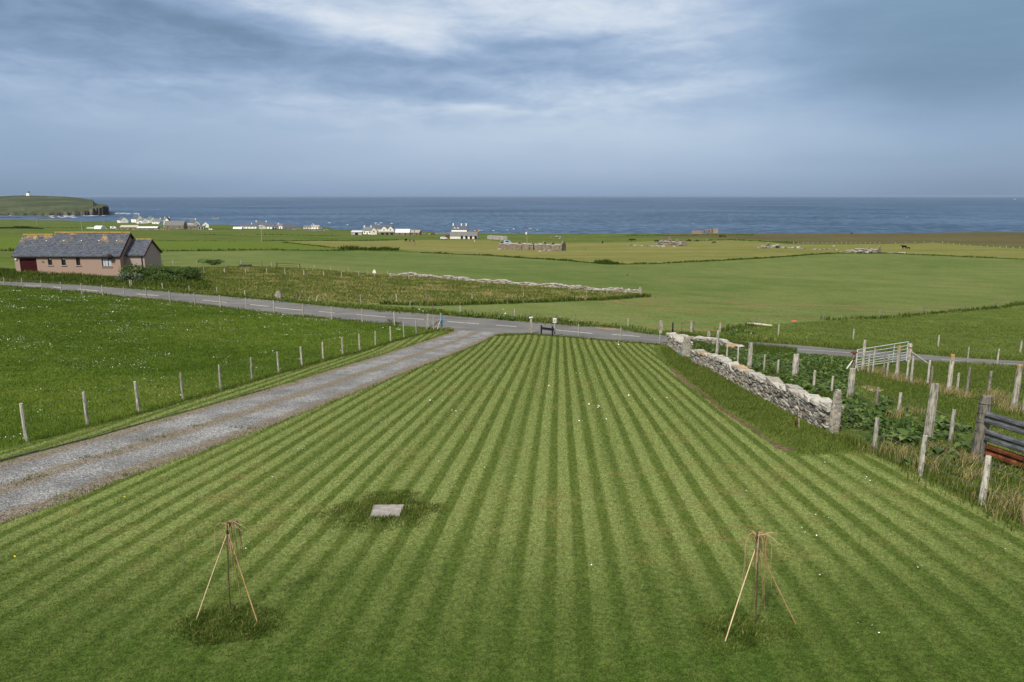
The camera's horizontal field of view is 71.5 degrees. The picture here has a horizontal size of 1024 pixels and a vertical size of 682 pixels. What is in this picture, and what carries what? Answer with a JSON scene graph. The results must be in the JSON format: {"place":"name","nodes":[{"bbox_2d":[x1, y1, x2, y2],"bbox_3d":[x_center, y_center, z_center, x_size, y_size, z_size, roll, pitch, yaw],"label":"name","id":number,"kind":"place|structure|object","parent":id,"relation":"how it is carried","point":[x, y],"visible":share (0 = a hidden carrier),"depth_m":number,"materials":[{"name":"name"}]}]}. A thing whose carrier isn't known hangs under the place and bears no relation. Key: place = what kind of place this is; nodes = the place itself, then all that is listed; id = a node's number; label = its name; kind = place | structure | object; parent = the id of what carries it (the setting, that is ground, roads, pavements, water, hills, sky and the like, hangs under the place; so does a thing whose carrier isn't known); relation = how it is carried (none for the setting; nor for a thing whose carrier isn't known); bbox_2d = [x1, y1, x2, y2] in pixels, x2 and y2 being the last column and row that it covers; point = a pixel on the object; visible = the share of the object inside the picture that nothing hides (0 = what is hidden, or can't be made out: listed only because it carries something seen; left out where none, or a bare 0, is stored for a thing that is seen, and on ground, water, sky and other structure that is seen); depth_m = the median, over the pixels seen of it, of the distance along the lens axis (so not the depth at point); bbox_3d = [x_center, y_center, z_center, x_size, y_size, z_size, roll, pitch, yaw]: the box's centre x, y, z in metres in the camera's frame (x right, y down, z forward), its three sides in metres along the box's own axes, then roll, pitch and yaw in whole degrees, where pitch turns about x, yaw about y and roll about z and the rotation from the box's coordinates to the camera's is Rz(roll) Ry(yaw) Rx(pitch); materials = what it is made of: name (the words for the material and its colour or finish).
{"place":"outdoors","nodes":[
{"label":"outdoors","id":0,"kind":"place"},
{"bbox_2d":[0,195,108,215],"bbox_3d":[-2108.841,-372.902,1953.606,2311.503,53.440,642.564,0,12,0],"label":"headland","id":1,"kind":"structure","parent":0,"point":[20,205],"depth_m":1781.40,"materials":[{"name":"green plant"}]},
{"bbox_2d":[0,237,375,250],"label":"bright field","id":2,"kind":"structure","parent":0,"point":[12,242],"depth_m":297.81,"materials":[{"name":"green plant"}]},
{"bbox_2d":[0,330,501,522],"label":"driveway","id":3,"kind":"structure","parent":0,"point":[67,468],"depth_m":22.30,"materials":[{"name":"grey gravel"}]},
{"bbox_2d":[1,363,367,498],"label":"drive weeds","id":4,"kind":"object","parent":3,"relation":"on","point":[119,449],"visible":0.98,"depth_m":19.26,"materials":[{"name":"green plant"}]},
{"bbox_2d":[0,265,644,304],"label":"rough ground","id":5,"kind":"structure","parent":0,"point":[352,298],"depth_m":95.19,"materials":[{"name":"green plant"}]},
{"bbox_2d":[11,232,162,275],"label":"bungalow","id":6,"kind":"object","parent":5,"relation":"on","point":[104,253],"visible":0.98,"depth_m":101.10,"materials":[{"name":"stone"}]},
{"bbox_2d":[20,258,37,272],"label":"garage door","id":7,"kind":"structure","parent":6,"relation":"in","point":[26,263],"depth_m":100.86,"materials":[{"name":"red wood"}]},
{"bbox_2d":[47,257,52,265],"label":"window","id":8,"kind":"structure","parent":6,"relation":"in","point":[49,258],"depth_m":100.74,"materials":[{"name":"brown"}]},
{"bbox_2d":[102,258,111,266],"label":"window","id":9,"kind":"structure","parent":6,"relation":"in","point":[106,262],"depth_m":100.83,"materials":[{"name":"white glass"}]},
{"bbox_2d":[115,271,132,281],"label":"shrub","id":10,"kind":"object","parent":5,"relation":"on","point":[124,275],"visible":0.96,"depth_m":92.69,"materials":[{"name":"green plant"}]},
{"bbox_2d":[130,272,142,281],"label":"shrub","id":11,"kind":"object","parent":5,"relation":"on","point":[137,278],"visible":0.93,"depth_m":92.94,"materials":[{"name":"green plant"}]},
{"bbox_2d":[118,263,173,278],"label":"shrub","id":12,"kind":"object","parent":5,"relation":"on","point":[146,270],"visible":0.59,"depth_m":95.78,"materials":[{"name":"green plant"}]},
{"bbox_2d":[143,273,185,282],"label":"shrub","id":13,"kind":"object","parent":5,"relation":"on","point":[162,277],"visible":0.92,"depth_m":92.75,"materials":[{"name":"green plant"}]},
{"bbox_2d":[157,266,208,279],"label":"shrub","id":14,"kind":"object","parent":5,"relation":"on","point":[189,272],"visible":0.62,"depth_m":97.60,"materials":[{"name":"green plant"}]},
{"bbox_2d":[203,268,390,277],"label":"post and wire fence","id":15,"kind":"object","parent":5,"relation":"on","point":[303,272],"visible":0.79,"depth_m":123.03,"materials":[{"name":"wood"}]},
{"bbox_2d":[360,290,586,307],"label":"post and wire fence","id":16,"kind":"object","parent":5,"relation":"on","point":[426,297],"visible":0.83,"depth_m":81.18,"materials":[{"name":"grey wood"}]},
{"bbox_2d":[388,272,638,292],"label":"dry stone wall","id":17,"kind":"structure","parent":5,"relation":"on","point":[557,285],"depth_m":115.91,"materials":[{"name":"grey stone"}]},
{"bbox_2d":[380,298,631,305],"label":"ditch","id":18,"kind":"object","parent":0,"point":[506,303],"visible":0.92,"depth_m":85.06,"materials":[{"name":"green plant"}]},
{"bbox_2d":[0,333,1023,681],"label":"lawn","id":19,"kind":"structure","parent":0,"point":[234,670],"depth_m":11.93,"materials":[{"name":"green plant"}]},
{"bbox_2d":[196,518,257,621],"bbox_3d":[-4.007,3.227,10.201,0.923,1.554,0.787,0,12,0],"label":"cane wigwam","id":20,"kind":"object","parent":19,"relation":"on","point":[229,541],"visible":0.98,"depth_m":10.00,"materials":[{"name":"brown wood"}]},
{"bbox_2d":[370,504,403,516],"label":"stone slab","id":21,"kind":"structure","parent":19,"relation":"on","point":[392,509],"depth_m":14.82,"materials":[{"name":"grey stone"}]},
{"bbox_2d":[3,326,1023,659],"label":"long grass","id":22,"kind":"structure","parent":19,"relation":"on","point":[225,618],"depth_m":15.73,"materials":[{"name":"green plant"}]},
{"bbox_2d":[61,340,1008,632],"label":"lawn daisies","id":23,"kind":"object","parent":19,"relation":"on","point":[597,432],"visible":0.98,"depth_m":23.95,"materials":[{"name":"white plant"}]},
{"bbox_2d":[541,325,553,335],"bbox_3d":[3.002,-0.812,60.483,1.351,0.948,0.186,7,14,32],"label":"name board","id":24,"kind":"object","parent":19,"relation":"on","point":[546,328],"visible":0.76,"depth_m":60.35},
{"bbox_2d":[553,318,556,335],"bbox_3d":[3.610,-1.132,60.336,0.310,1.672,0.184,0,12,0],"label":"notice post","id":25,"kind":"object","parent":19,"relation":"on","point":[554,320],"visible":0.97,"depth_m":60.26,"materials":[{"name":"white paint"}]},
{"bbox_2d":[725,530,795,640],"bbox_3d":[3.289,3.267,9.668,1.258,1.491,0.437,-5,13,-24],"label":"cane wigwam","id":26,"kind":"object","parent":19,"relation":"on","point":[756,550],"visible":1,"depth_m":9.61,"materials":[{"name":"grey wood"}]},
{"bbox_2d":[841,405,1023,519],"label":"post and wire fence","id":27,"kind":"object","parent":19,"relation":"on","point":[985,477],"visible":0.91,"depth_m":15.95,"materials":[{"name":"grey wood"}]},
{"bbox_2d":[0,197,1023,233],"bbox_3d":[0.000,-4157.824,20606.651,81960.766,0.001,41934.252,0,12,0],"label":"sea","id":28,"kind":"structure","parent":0,"point":[648,215],"depth_m":1859.21,"materials":[{"name":"liquid"}]},
{"bbox_2d":[27,216,61,216],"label":"skerry","id":29,"kind":"structure","parent":28,"relation":"in","point":[44,216],"depth_m":1564.73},
{"bbox_2d":[33,218,71,218],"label":"skerry","id":30,"kind":"structure","parent":28,"relation":"in","point":[52,218],"depth_m":1444.58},
{"bbox_2d":[0,219,1023,525],"bbox_3d":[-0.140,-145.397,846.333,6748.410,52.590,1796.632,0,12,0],"label":"ground","id":31,"kind":"structure","parent":0,"point":[218,233],"depth_m":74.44,"materials":[{"name":"green plant"}]},
{"bbox_2d":[94,226,105,228],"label":"polytunnel","id":32,"kind":"structure","parent":31,"relation":"on","point":[99,227],"depth_m":708.39,"materials":[{"name":"plastic"}]},
{"bbox_2d":[117,217,127,222],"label":"house","id":33,"kind":"structure","parent":31,"relation":"on","point":[122,220],"depth_m":1025.49,"materials":[{"name":"white paint"}]},
{"bbox_2d":[120,225,138,228],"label":"byre","id":34,"kind":"structure","parent":31,"relation":"on","point":[128,226],"depth_m":755.13,"materials":[{"name":"white stone"}]},
{"bbox_2d":[0,388,267,460],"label":"edging board","id":35,"kind":"object","parent":31,"relation":"on","point":[18,455],"visible":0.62,"depth_m":21.73,"materials":[{"name":"wood"}]},
{"bbox_2d":[131,215,141,222],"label":"house","id":36,"kind":"structure","parent":31,"relation":"on","point":[135,218],"depth_m":1042.17,"materials":[{"name":"white paint"}]},
{"bbox_2d":[139,218,148,222],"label":"house","id":37,"kind":"structure","parent":31,"relation":"on","point":[143,220],"depth_m":992.19,"materials":[{"name":"white paint"}]},
{"bbox_2d":[115,228,173,229],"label":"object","id":38,"kind":"object","parent":31,"relation":"on","point":[143,229],"visible":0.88,"depth_m":691.80,"materials":[{"name":"stone"}]},
{"bbox_2d":[137,226,159,229],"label":"byre","id":39,"kind":"structure","parent":31,"relation":"on","point":[147,227],"depth_m":710.12,"materials":[{"name":"white stone"}]},
{"bbox_2d":[152,218,163,223],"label":"house","id":40,"kind":"structure","parent":31,"relation":"on","point":[156,221],"depth_m":970.15,"materials":[{"name":"grey stone"}]},
{"bbox_2d":[163,221,186,228],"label":"barn","id":41,"kind":"structure","parent":31,"relation":"on","point":[175,224],"depth_m":764.57,"materials":[{"name":"grey stone"}]},
{"bbox_2d":[187,224,198,228],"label":"barn","id":42,"kind":"structure","parent":31,"relation":"on","point":[191,226],"depth_m":775.23,"materials":[{"name":"grey stone"}]},
{"bbox_2d":[188,218,199,225],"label":"house","id":43,"kind":"structure","parent":31,"relation":"on","point":[195,221],"depth_m":844.19,"materials":[{"name":"grey stone"}]},
{"bbox_2d":[3,277,428,326],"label":"post and wire fence","id":44,"kind":"object","parent":31,"relation":"on","point":[220,299],"visible":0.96,"depth_m":73.35,"materials":[{"name":"grey wood"}]},
{"bbox_2d":[0,333,434,458],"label":"mown strip","id":45,"kind":"object","parent":31,"relation":"on","point":[93,431],"visible":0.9,"depth_m":26.70,"materials":[{"name":"green plant"}]},
{"bbox_2d":[0,286,440,449],"bbox_3d":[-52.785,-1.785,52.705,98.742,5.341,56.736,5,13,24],"label":"pasture","id":46,"kind":"structure","parent":31,"relation":"on","point":[2,424],"depth_m":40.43,"materials":[{"name":"green plant"}]},
{"bbox_2d":[0,290,414,435],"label":"pasture daisies","id":47,"kind":"object","parent":46,"relation":"on","point":[145,338],"visible":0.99,"depth_m":55.49,"materials":[{"name":"white plant"}]},
{"bbox_2d":[19,313,444,440],"bbox_3d":[-10.858,0.399,41.981,1.870,5.594,42.513,2,12,11],"label":"post and wire fence","id":48,"kind":"object","parent":31,"relation":"on","point":[23,420],"visible":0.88,"depth_m":27.80,"materials":[{"name":"grey wood"}]},
{"bbox_2d":[239,223,258,228],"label":"house","id":49,"kind":"structure","parent":31,"relation":"on","point":[250,226],"depth_m":824.96,"materials":[{"name":"white stone"}]},
{"bbox_2d":[254,221,267,225],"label":"house","id":50,"kind":"structure","parent":31,"relation":"on","point":[260,223],"depth_m":860.12,"materials":[{"name":"grey stone"}]},
{"bbox_2d":[264,223,274,228],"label":"house","id":51,"kind":"structure","parent":31,"relation":"on","point":[268,225],"depth_m":799.51,"materials":[{"name":"white stone"}]},
{"bbox_2d":[275,291,281,298],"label":"standing slab","id":52,"kind":"structure","parent":31,"relation":"on","point":[278,294],"depth_m":81.17,"materials":[{"name":"grey stone"}]},
{"bbox_2d":[282,224,297,228],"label":"barn","id":53,"kind":"structure","parent":31,"relation":"on","point":[289,226],"depth_m":780.14,"materials":[{"name":"grey stone"}]},
{"bbox_2d":[290,229,328,230],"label":"stone wall","id":54,"kind":"structure","parent":31,"relation":"on","point":[312,230],"depth_m":751.32,"materials":[{"name":"stone"}]},
{"bbox_2d":[312,224,321,228],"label":"house","id":55,"kind":"structure","parent":31,"relation":"on","point":[316,227],"depth_m":807.67,"materials":[{"name":"white paint"}]},
{"bbox_2d":[351,230,362,234],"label":"shed","id":56,"kind":"structure","parent":31,"relation":"on","point":[356,232],"depth_m":574.12,"materials":[{"name":"white paint"}]},
{"bbox_2d":[363,225,371,233],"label":"house","id":57,"kind":"structure","parent":31,"relation":"on","point":[366,230],"depth_m":622.84,"materials":[{"name":"white paint"}]},
{"bbox_2d":[370,227,376,234],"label":"house","id":58,"kind":"structure","parent":31,"relation":"on","point":[373,230],"depth_m":610.51,"materials":[{"name":"white paint"}]},
{"bbox_2d":[372,223,393,230],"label":"house","id":59,"kind":"structure","parent":31,"relation":"on","point":[376,227],"depth_m":723.96,"materials":[{"name":"grey stone"}]},
{"bbox_2d":[379,226,386,231],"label":"house","id":60,"kind":"structure","parent":31,"relation":"on","point":[382,228],"depth_m":675.27,"materials":[{"name":"white paint"}]},
{"bbox_2d":[380,231,394,234],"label":"store","id":61,"kind":"structure","parent":31,"relation":"on","point":[387,232],"depth_m":607.64,"materials":[{"name":"black"}]},
{"bbox_2d":[395,229,409,234],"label":"barn","id":62,"kind":"structure","parent":31,"relation":"on","point":[402,231],"depth_m":590.67,"materials":[{"name":"white"}]},
{"bbox_2d":[410,230,421,234],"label":"barn","id":63,"kind":"structure","parent":31,"relation":"on","point":[418,232],"depth_m":590.73,"materials":[{"name":"white stone"}]},
{"bbox_2d":[451,223,467,231],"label":"house","id":64,"kind":"structure","parent":31,"relation":"on","point":[459,228],"depth_m":554.14,"materials":[{"name":"white paint"}]},
{"bbox_2d":[450,229,479,238],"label":"byre","id":65,"kind":"structure","parent":31,"relation":"on","point":[464,235],"depth_m":490.93,"materials":[{"name":"white paint"}]},
{"bbox_2d":[487,235,506,239],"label":"ruined cottage","id":66,"kind":"structure","parent":31,"relation":"on","point":[497,237],"depth_m":476.18,"materials":[{"name":"stone"}]},
{"bbox_2d":[0,226,1023,330],"bbox_3d":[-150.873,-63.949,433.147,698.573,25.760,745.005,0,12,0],"label":"field banks","id":67,"kind":"object","parent":31,"relation":"on","point":[571,298],"visible":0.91,"depth_m":104.89,"materials":[{"name":"green plant"}]},
{"bbox_2d":[529,317,662,343],"bbox_3d":[6.722,-1.101,59.183,11.655,2.127,0.405,5,13,25],"label":"post and wire fence","id":68,"kind":"object","parent":31,"relation":"on","point":[660,326],"visible":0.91,"depth_m":57.99,"materials":[{"name":"grey wood"}]},
{"bbox_2d":[291,239,1023,263],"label":"dry pasture","id":69,"kind":"structure","parent":31,"relation":"on","point":[623,253],"depth_m":319.66,"materials":[{"name":"green plant"}]},
{"bbox_2d":[498,241,565,250],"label":"ruined cottage","id":70,"kind":"structure","parent":69,"relation":"on","point":[544,245],"depth_m":322.47,"materials":[{"name":"stone"}]},
{"bbox_2d":[626,244,675,246],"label":"rubble heap","id":71,"kind":"object","parent":69,"relation":"on","point":[649,245],"visible":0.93,"depth_m":361.97,"materials":[{"name":"stone"}]},
{"bbox_2d":[653,242,686,245],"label":"rubble heap","id":72,"kind":"object","parent":69,"relation":"on","point":[670,243],"visible":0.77,"depth_m":387.99,"materials":[{"name":"stone"}]},
{"bbox_2d":[659,236,686,245],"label":"ruined cottage","id":73,"kind":"structure","parent":69,"relation":"on","point":[669,240],"depth_m":388.64,"materials":[{"name":"stone"}]},
{"bbox_2d":[755,242,806,248],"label":"rubble heap","id":74,"kind":"object","parent":69,"relation":"on","point":[767,245],"visible":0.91,"depth_m":335.82,"materials":[{"name":"stone"}]},
{"bbox_2d":[855,246,880,252],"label":"ruined cottage","id":75,"kind":"structure","parent":69,"relation":"on","point":[878,249],"depth_m":295.47,"materials":[{"name":"stone"}]},
{"bbox_2d":[840,249,905,253],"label":"rubble heap","id":76,"kind":"object","parent":69,"relation":"on","point":[859,251],"visible":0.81,"depth_m":293.12,"materials":[{"name":"stone"}]},
{"bbox_2d":[665,332,692,355],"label":"dry stone wall","id":77,"kind":"structure","parent":31,"relation":"on","point":[674,340],"depth_m":52.60,"materials":[{"name":"grey stone"}]},
{"bbox_2d":[682,337,690,356],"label":"standing slab","id":78,"kind":"structure","parent":31,"relation":"on","point":[686,347],"depth_m":47.22,"materials":[{"name":"grey stone"}]},
{"bbox_2d":[376,305,1019,500],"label":"dock plants","id":79,"kind":"object","parent":31,"relation":"on","point":[899,437],"visible":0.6,"depth_m":26.39,"materials":[{"name":"green plant"}]},
{"bbox_2d":[692,231,703,233],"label":"roofless hut","id":80,"kind":"object","parent":31,"relation":"on","point":[697,232],"visible":0.73,"depth_m":624.92,"materials":[{"name":"stone"}]},
{"bbox_2d":[704,228,717,232],"bbox_3d":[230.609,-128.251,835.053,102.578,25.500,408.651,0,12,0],"label":"roofless hut","id":81,"kind":"object","parent":31,"relation":"on","point":[713,230],"visible":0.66,"depth_m":653.32,"materials":[{"name":"stone"}]},
{"bbox_2d":[679,334,744,349],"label":"dry stone wall","id":82,"kind":"structure","parent":31,"relation":"on","point":[713,340],"depth_m":57.18,"materials":[{"name":"grey stone"}]},
{"bbox_2d":[670,368,794,450],"bbox_3d":[8.264,2.195,30.996,0.635,2.829,22.384,1,12,3],"label":"dirt trail","id":83,"kind":"object","parent":31,"relation":"on","point":[775,445],"visible":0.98,"depth_m":25.36,"materials":[{"name":"brown soil"}]},
{"bbox_2d":[690,349,844,428],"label":"dry stone wall","id":84,"kind":"structure","parent":31,"relation":"on","point":[815,409],"depth_m":28.19,"materials":[{"name":"grey stone"}]},
{"bbox_2d":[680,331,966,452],"bbox_3d":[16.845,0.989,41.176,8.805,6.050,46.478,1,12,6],"label":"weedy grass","id":85,"kind":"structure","parent":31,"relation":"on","point":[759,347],"depth_m":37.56,"materials":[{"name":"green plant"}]},
{"bbox_2d":[692,346,966,453],"bbox_3d":[16.671,1.746,36.904,9.418,5.016,37.377,1,12,6],"label":"dock bed","id":86,"kind":"object","parent":31,"relation":"on","point":[853,429],"visible":0.13,"depth_m":22.48,"materials":[{"name":"green plant"}]},
{"bbox_2d":[715,330,973,449],"bbox_3d":[13.354,1.370,32.814,1.804,5.666,30.332,1,12,4],"label":"old stock fence","id":87,"kind":"object","parent":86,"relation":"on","point":[931,411],"visible":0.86,"depth_m":26.81,"materials":[{"name":"grey wood"}]},
{"bbox_2d":[828,389,841,433],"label":"standing slab","id":88,"kind":"structure","parent":31,"relation":"on","point":[835,416],"depth_m":21.55,"materials":[{"name":"grey stone"}]},
{"bbox_2d":[652,232,1023,247],"bbox_3d":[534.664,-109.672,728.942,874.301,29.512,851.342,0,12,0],"label":"heath","id":89,"kind":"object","parent":31,"relation":"on","point":[1010,239],"visible":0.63,"depth_m":472.36,"materials":[{"name":"green plant"}]},
{"bbox_2d":[847,351,858,370],"bbox_3d":[18.305,1.190,38.295,0.713,1.268,0.346,0,12,0],"label":"gate post","id":90,"kind":"object","parent":31,"relation":"on","point":[853,362],"visible":0.85,"depth_m":38.19,"materials":[{"name":"wood"}]},
{"bbox_2d":[720,324,1022,351],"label":"post and wire fence","id":91,"kind":"object","parent":31,"relation":"on","point":[1020,349],"visible":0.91,"depth_m":59.76,"materials":[{"name":"grey wood"}]},
{"bbox_2d":[855,341,908,367],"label":"field gate","id":92,"kind":"structure","parent":31,"relation":"on","point":[883,355],"depth_m":42.59,"materials":[{"name":"metal"}]},
{"bbox_2d":[907,343,927,363],"bbox_3d":[26.043,1.055,45.522,0.283,1.342,2.758,1,12,4],"label":"gate post","id":93,"kind":"object","parent":31,"relation":"on","point":[910,352],"visible":0.84,"depth_m":46.54,"materials":[{"name":"wood"}]},
{"bbox_2d":[858,364,1023,519],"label":"dry tufts","id":94,"kind":"object","parent":31,"relation":"on","point":[997,399],"visible":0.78,"depth_m":24.31,"materials":[{"name":"beige plant"}]},
{"bbox_2d":[861,340,1023,412],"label":"old stock fence","id":95,"kind":"object","parent":31,"relation":"on","point":[1017,386],"visible":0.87,"depth_m":29.85,"materials":[{"name":"grey wood"}]},
{"bbox_2d":[966,347,999,363],"bbox_3d":[30.046,1.033,45.363,1.798,1.230,0.128,3,12,13],"label":"post and wire fence","id":96,"kind":"object","parent":31,"relation":"on","point":[997,360],"visible":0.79,"depth_m":45.23,"materials":[{"name":"grey wood"}]},
{"bbox_2d":[970,395,1023,468],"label":"barrier hurdle","id":97,"kind":"object","parent":31,"relation":"on","point":[985,420],"visible":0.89,"depth_m":17.27,"materials":[{"name":"grey metal"}]},
{"bbox_2d":[0,281,1023,365],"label":"road","id":98,"kind":"structure","parent":0,"point":[488,325],"depth_m":67.93,"materials":[{"name":"grey asphalt"}]},
{"bbox_2d":[34,285,1007,363],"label":"road marking","id":99,"kind":"object","parent":98,"relation":"on","point":[460,322],"visible":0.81,"depth_m":67.42,"materials":[{"name":"paint"}]},
{"bbox_2d":[0,0,1023,196],"label":"sky","id":100,"kind":"structure","parent":0,"point":[99,98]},
{"bbox_2d":[161,250,1023,331],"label":"crop field","id":101,"kind":"structure","parent":0,"point":[713,294],"depth_m":145.82,"materials":[{"name":"green plant"}]},
{"bbox_2d":[198,259,224,264],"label":"shrub","id":102,"kind":"object","parent":101,"relation":"on","point":[213,262],"visible":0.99,"depth_m":148.12,"materials":[{"name":"green plant"}]},
{"bbox_2d":[172,260,387,274],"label":"post and wire fence","id":103,"kind":"object","parent":101,"relation":"on","point":[298,266],"visible":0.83,"depth_m":149.83,"materials":[{"name":"grey wood"}]},
{"bbox_2d":[432,303,721,331],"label":"post and wire fence","id":104,"kind":"object","parent":101,"relation":"on","point":[691,328],"visible":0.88,"depth_m":66.25,"materials":[{"name":"grey wood"}]},
{"bbox_2d":[756,301,1019,324],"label":"post and wire fence","id":105,"kind":"object","parent":101,"relation":"on","point":[872,311],"visible":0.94,"depth_m":80.76,"materials":[{"name":"grey wood"}]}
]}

